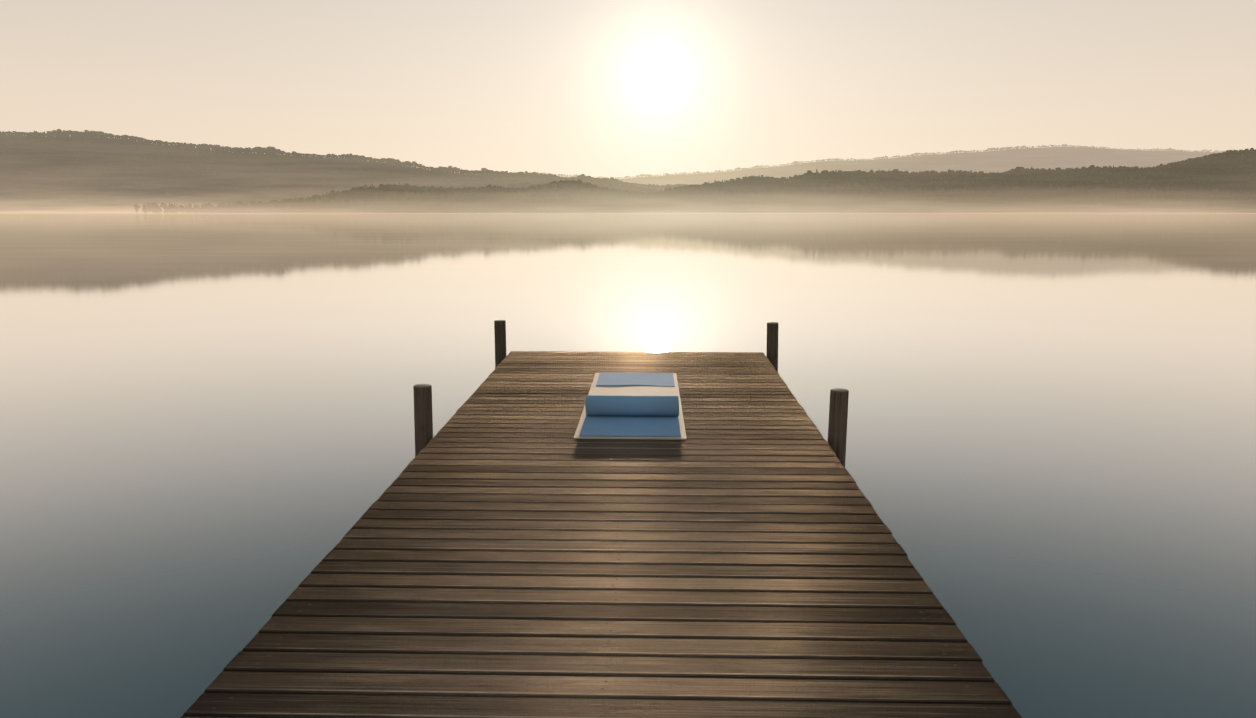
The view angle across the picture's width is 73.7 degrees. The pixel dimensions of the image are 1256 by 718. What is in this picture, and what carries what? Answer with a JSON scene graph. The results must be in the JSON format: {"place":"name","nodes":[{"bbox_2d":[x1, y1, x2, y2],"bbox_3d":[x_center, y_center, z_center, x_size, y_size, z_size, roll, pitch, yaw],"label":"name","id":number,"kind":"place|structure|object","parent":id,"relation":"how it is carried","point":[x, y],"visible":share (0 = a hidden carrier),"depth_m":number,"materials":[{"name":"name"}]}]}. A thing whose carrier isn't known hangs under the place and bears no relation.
{"place":"outdoors","nodes":[
{"label":"outdoors","id":0,"kind":"place"},
{"bbox_2d":[0,129,687,211],"bbox_3d":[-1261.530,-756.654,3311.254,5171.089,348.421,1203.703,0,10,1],"label":"ridge terrain","id":1,"kind":"structure","parent":0,"point":[224,176],"depth_m":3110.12,"materials":[{"name":"green plant"}]},
{"bbox_2d":[0,212,1255,717],"bbox_3d":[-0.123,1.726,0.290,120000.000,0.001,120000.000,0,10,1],"label":"lake water","id":2,"kind":"structure","parent":0,"point":[206,440],"depth_m":8.10,"materials":[{"name":"grey liquid"}]},
{"bbox_2d":[413,384,432,456],"bbox_3d":[-1.224,1.310,5.118,0.111,2.346,0.111,-1,10,-9],"label":"post","id":3,"kind":"object","parent":2,"relation":"in","point":[423,422],"visible":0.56,"depth_m":4.91,"materials":[{"name":"brown wood"}]},
{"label":"jetty","id":4,"kind":"object","parent":3,"relation":"attached to","visible":0},
{"bbox_2d":[180,351,1021,717],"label":"jetty deck","id":5,"kind":"structure","parent":4,"relation":"on","point":[476,575],"depth_m":2.96,"materials":[{"name":"brown wood"}]},
{"bbox_2d":[574,373,686,439],"bbox_3d":[0.038,0.290,5.830,0.655,0.009,1.986,0,10,1],"label":"yoga mat","id":6,"kind":"object","parent":5,"relation":"on","point":[633,390],"visible":0.33,"depth_m":6.04,"materials":[{"name":"blue foam rubber"},{"name":"cream fabric"}]},
{"bbox_2d":[580,395,680,436],"bbox_3d":[0.020,0.339,5.143,0.598,0.134,0.560,0,10,1],"label":"folded blanket","id":7,"kind":"object","parent":6,"relation":"on","point":[631,416],"visible":0.96,"depth_m":5.29,"materials":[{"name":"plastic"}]},
{"bbox_2d":[596,372,674,386],"bbox_3d":[0.062,0.158,6.539,0.592,0.007,0.519,0,10,1],"label":"pillow","id":8,"kind":"object","parent":6,"relation":"on","point":[640,379],"visible":1,"depth_m":6.52,"materials":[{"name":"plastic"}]},
{"bbox_2d":[494,320,505,367],"bbox_3d":[-1.188,0.805,7.967,0.110,2.356,0.154,-1,10,-3],"label":"post","id":9,"kind":"object","parent":2,"relation":"in","point":[500,338],"visible":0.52,"depth_m":7.78,"materials":[{"name":"brown wood"}]},
{"bbox_2d":[766,322,777,371],"bbox_3d":[1.352,0.820,7.911,0.111,2.345,0.111,1,10,9],"label":"post","id":10,"kind":"object","parent":2,"relation":"in","point":[772,343],"visible":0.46,"depth_m":7.71,"materials":[{"name":"brown wood"}]},
{"bbox_2d":[828,388,848,467],"bbox_3d":[1.221,1.328,5.055,0.112,2.333,0.111,7,11,33],"label":"post","id":11,"kind":"object","parent":2,"relation":"in","point":[838,417],"visible":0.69,"depth_m":4.86,"materials":[{"name":"brown wood"}]},
{"bbox_2d":[0,0,1255,178],"label":"sky","id":12,"kind":"structure","parent":0,"point":[593,88],"materials":[{"name":"beige"}]},
{"bbox_2d":[202,155,1255,212],"bbox_3d":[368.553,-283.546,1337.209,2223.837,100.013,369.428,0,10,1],"label":"ridge terrain","id":13,"kind":"structure","parent":0,"point":[1185,207],"depth_m":1241.38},
{"bbox_2d":[133,148,1255,212],"bbox_3d":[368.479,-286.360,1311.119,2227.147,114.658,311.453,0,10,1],"label":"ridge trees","id":14,"kind":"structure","parent":13,"relation":"on","point":[387,195],"depth_m":1287.60,"materials":[{"name":"green plant"}]},
{"bbox_2d":[493,144,1238,187],"bbox_3d":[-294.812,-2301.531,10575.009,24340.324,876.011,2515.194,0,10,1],"label":"ridge terrain","id":15,"kind":"structure","parent":0,"point":[1064,161],"depth_m":10600.69,"materials":[{"name":"green plant"}]}
]}

